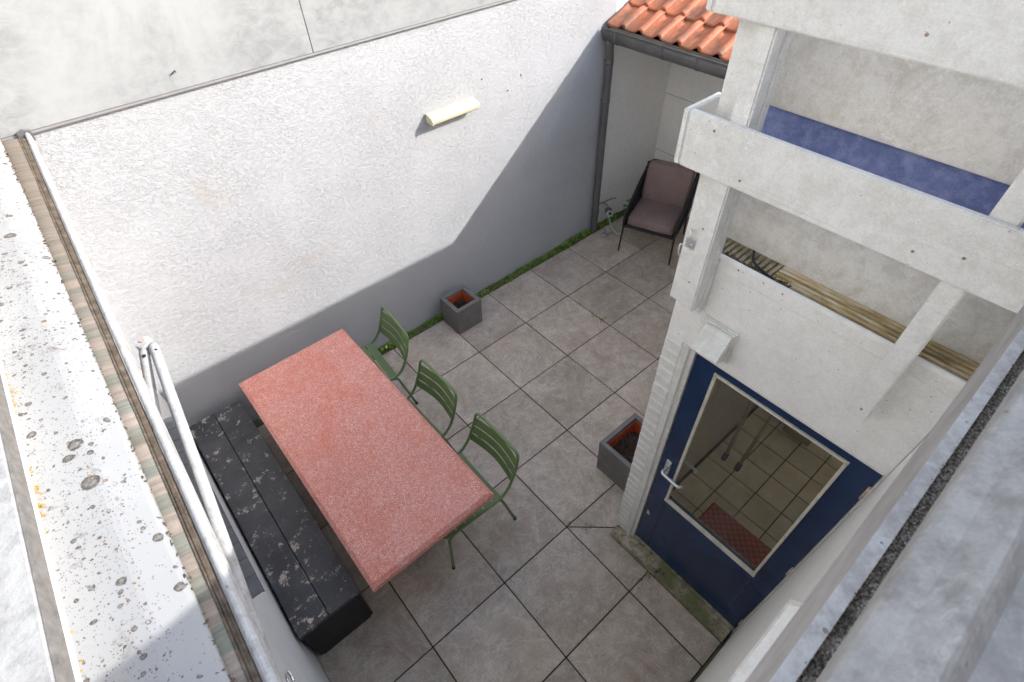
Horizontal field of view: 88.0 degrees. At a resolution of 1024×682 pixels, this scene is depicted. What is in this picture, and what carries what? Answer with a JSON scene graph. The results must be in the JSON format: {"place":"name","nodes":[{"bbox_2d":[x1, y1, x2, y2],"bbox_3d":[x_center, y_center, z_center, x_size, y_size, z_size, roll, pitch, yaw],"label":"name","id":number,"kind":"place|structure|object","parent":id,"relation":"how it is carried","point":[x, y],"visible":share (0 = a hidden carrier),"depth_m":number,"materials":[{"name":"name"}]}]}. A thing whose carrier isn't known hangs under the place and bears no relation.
{"place":"outdoors","nodes":[
{"label":"outdoors","id":0,"kind":"place"},
{"bbox_2d":[234,208,731,681],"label":"patio floor","id":1,"kind":"structure","parent":0,"point":[545,372],"depth_m":4.01,"materials":[{"name":"tile"}]},
{"bbox_2d":[189,400,372,654],"bbox_3d":[-1.695,1.240,3.802,0.398,0.451,1.936,-33,54,-26],"label":"box bench","id":2,"kind":"object","parent":1,"relation":"on","point":[221,435],"visible":0.98,"depth_m":3.47,"materials":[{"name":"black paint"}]},
{"bbox_2d":[239,329,493,592],"bbox_3d":[-1.069,0.885,3.898,0.866,0.765,1.954,-33,54,-26],"label":"terrazzo table","id":3,"kind":"object","parent":1,"relation":"on","point":[394,484],"visible":1,"depth_m":3.49,"materials":[{"name":"pink stone"}]},
{"bbox_2d":[361,306,417,403],"bbox_3d":[-1.196,0.243,4.474,0.664,0.818,0.513,-29,52,-23],"label":"slatted chair","id":4,"kind":"object","parent":1,"relation":"on","point":[390,319],"visible":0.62,"depth_m":4.46,"materials":[{"name":"green metal"}]},
{"bbox_2d":[406,359,456,452],"bbox_3d":[-0.770,0.678,4.050,0.664,0.818,0.513,-33,54,-26],"label":"slatted chair","id":5,"kind":"object","parent":1,"relation":"on","point":[441,385],"visible":0.45,"depth_m":4.01,"materials":[{"name":"green metal"}]},
{"bbox_2d":[440,285,481,333],"bbox_3d":[-0.505,-0.315,5.327,0.292,0.300,0.292,-33,54,-26],"label":"square planter","id":6,"kind":"object","parent":1,"relation":"on","point":[461,306],"visible":1,"depth_m":5.26,"materials":[{"name":"grey concrete"}]},
{"bbox_2d":[444,412,519,569],"bbox_3d":[-0.330,1.033,3.699,0.664,0.818,0.513,-32,54,-25],"label":"slatted chair","id":7,"kind":"object","parent":1,"relation":"on","point":[498,440],"visible":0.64,"depth_m":3.63,"materials":[{"name":"green metal"}]},
{"bbox_2d":[370,212,620,358],"bbox_3d":[-0.043,-0.692,5.843,3.709,0.062,0.122,-33,54,-26],"label":"moss strip","id":8,"kind":"object","parent":1,"relation":"on","point":[387,345],"visible":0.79,"depth_m":5.96,"materials":[{"name":"green plant"}]},
{"bbox_2d":[507,247,651,593],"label":"weeds","id":9,"kind":"object","parent":1,"relation":"on","point":[595,525],"visible":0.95,"depth_m":3.90,"materials":[{"name":"green plant"}]},
{"bbox_2d":[596,413,643,490],"bbox_3d":[0.948,0.894,4.096,0.405,0.360,0.405,-33,54,-26],"label":"square planter","id":10,"kind":"object","parent":1,"relation":"on","point":[617,448],"visible":0.44,"depth_m":4.07,"materials":[{"name":"grey concrete"}]},
{"bbox_2d":[617,159,699,264],"bbox_3d":[1.656,-1.484,5.969,0.618,0.858,0.742,20,51,20],"label":"armchair","id":11,"kind":"object","parent":1,"relation":"on","point":[660,202],"visible":0.94,"depth_m":5.87,"materials":[{"name":"brown fabric"}]},
{"bbox_2d":[610,253,965,641],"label":"house wing","id":12,"kind":"structure","parent":1,"relation":"on","point":[802,365],"depth_m":2.19,"materials":[{"name":"white paint"}]},
{"bbox_2d":[691,315,738,364],"bbox_3d":[0.813,0.014,2.174,0.097,0.174,0.158,-33,54,-26],"label":"door lamp","id":13,"kind":"object","parent":12,"relation":"attached to","point":[715,342],"visible":1,"depth_m":2.14,"materials":[{"name":"white paint"}]},
{"bbox_2d":[636,354,881,627],"bbox_3d":[1.129,0.917,2.848,0.177,1.932,0.813,-33,54,-26],"label":"door","id":14,"kind":"structure","parent":12,"relation":"in","point":[699,556],"depth_m":2.86,"materials":[{"name":"blue paint"}]},
{"bbox_2d":[671,405,851,604],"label":"indoor floor","id":15,"kind":"structure","parent":12,"relation":"in","point":[767,493],"depth_m":4.03,"materials":[{"name":"tile"}]},
{"bbox_2d":[698,502,771,567],"bbox_3d":[1.567,1.382,3.715,0.230,0.012,0.520,-33,54,-26],"label":"doormat","id":16,"kind":"object","parent":15,"relation":"on","point":[738,538],"visible":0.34,"depth_m":3.73,"materials":[{"name":"red fabric"}]},
{"bbox_2d":[721,400,773,471],"bbox_3d":[1.843,0.549,3.979,0.212,0.772,0.570,35,57,30],"label":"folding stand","id":17,"kind":"object","parent":15,"relation":"on","point":[737,466],"visible":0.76,"depth_m":4.01,"materials":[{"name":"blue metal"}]},
{"bbox_2d":[670,0,1023,420],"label":"balcony fence","id":18,"kind":"object","parent":12,"relation":"on","point":[869,154],"visible":1,"depth_m":1.46,"materials":[{"name":"white paint"}]},
{"bbox_2d":[719,237,979,381],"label":"balcony deck","id":19,"kind":"structure","parent":12,"relation":"on","point":[934,353],"depth_m":1.80,"materials":[{"name":"beige wood"}]},
{"bbox_2d":[752,250,774,280],"bbox_3d":[1.012,-0.175,1.873,0.125,0.050,0.603,-18,49,-15],"label":"black cable","id":20,"kind":"object","parent":19,"relation":"on","point":[758,266],"visible":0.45,"depth_m":1.94,"materials":[{"name":"black rubber"}]},
{"bbox_2d":[601,230,609,236],"bbox_3d":[1.119,-1.287,6.357,0.129,0.041,0.094,-33,54,-26],"label":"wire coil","id":21,"kind":"object","parent":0,"point":[603,232],"visible":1,"depth_m":6.37,"materials":[{"name":"metal"}]},
{"bbox_2d":[782,424,811,445],"bbox_3d":[2.403,0.613,4.260,0.370,0.230,0.220,-33,54,-26],"label":"storage box","id":22,"kind":"object","parent":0,"point":[802,439],"visible":0.18,"depth_m":4.23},
{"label":"ground","id":23,"kind":"structure","parent":0,"visible":0},
{"bbox_2d":[0,338,329,681],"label":"boundary wall","id":24,"kind":"structure","parent":23,"relation":"on","point":[36,643],"depth_m":0.98,"materials":[{"name":"white paint"}]},
{"bbox_2d":[0,129,294,681],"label":"retracted awning","id":25,"kind":"object","parent":24,"relation":"attached to","point":[143,596],"visible":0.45,"depth_m":1.26,"materials":[{"name":"white metal"}]},
{"bbox_2d":[0,0,670,426],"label":"stucco wall","id":26,"kind":"structure","parent":23,"relation":"on","point":[248,188],"depth_m":3.80,"materials":[{"name":"white paint"}]},
{"bbox_2d":[425,97,479,125],"bbox_3d":[-0.463,-1.811,4.187,0.470,0.088,0.101,-33,54,-26],"label":"wall lamp","id":27,"kind":"object","parent":26,"relation":"attached to","point":[449,112],"visible":1,"depth_m":4.16,"materials":[{"name":"beige plastic"}]},
{"bbox_2d":[590,41,613,232],"bbox_3d":[0.944,-2.049,5.639,0.106,2.145,0.149,5,47,7],"label":"downpipe","id":28,"kind":"object","parent":26,"relation":"attached to","point":[608,63],"visible":0.97,"depth_m":5.49,"materials":[{"name":"grey metal"}]},
{"bbox_2d":[599,198,615,216],"bbox_3d":[1.185,-1.601,6.331,0.383,0.144,0.205,-33,54,-26],"label":"garden tap","id":29,"kind":"object","parent":26,"relation":"attached to","point":[608,211],"visible":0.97,"depth_m":6.28,"materials":[{"name":"grey metal"}]},
{"bbox_2d":[608,217,620,234],"bbox_3d":[1.215,-1.398,6.347,0.051,0.213,0.223,-37,56,-28],"label":"garden hose","id":30,"kind":"object","parent":29,"relation":"hanging from","point":[612,227],"visible":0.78,"depth_m":6.37,"materials":[{"name":"grey rubber"}]},
{"bbox_2d":[654,63,723,216],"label":"alcove wall","id":31,"kind":"structure","parent":23,"relation":"on","point":[686,87],"depth_m":5.88,"materials":[{"name":"white paint"}]},
{"bbox_2d":[607,0,739,61],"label":"tiled roof","id":32,"kind":"structure","parent":31,"relation":"on","point":[694,25],"depth_m":4.48,"materials":[{"name":"orange ceramic"}]},
{"bbox_2d":[601,26,728,79],"bbox_3d":[1.710,-2.099,4.144,0.122,0.134,2.630,-33,54,-26],"label":"gutter","id":33,"kind":"object","parent":32,"relation":"attached to","point":[700,62],"visible":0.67,"depth_m":4.44,"materials":[{"name":"grey metal"}]},
{"bbox_2d":[692,305,1023,681],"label":"house","id":34,"kind":"structure","parent":23,"relation":"on","point":[910,568],"depth_m":0.47,"materials":[{"name":"paint"}]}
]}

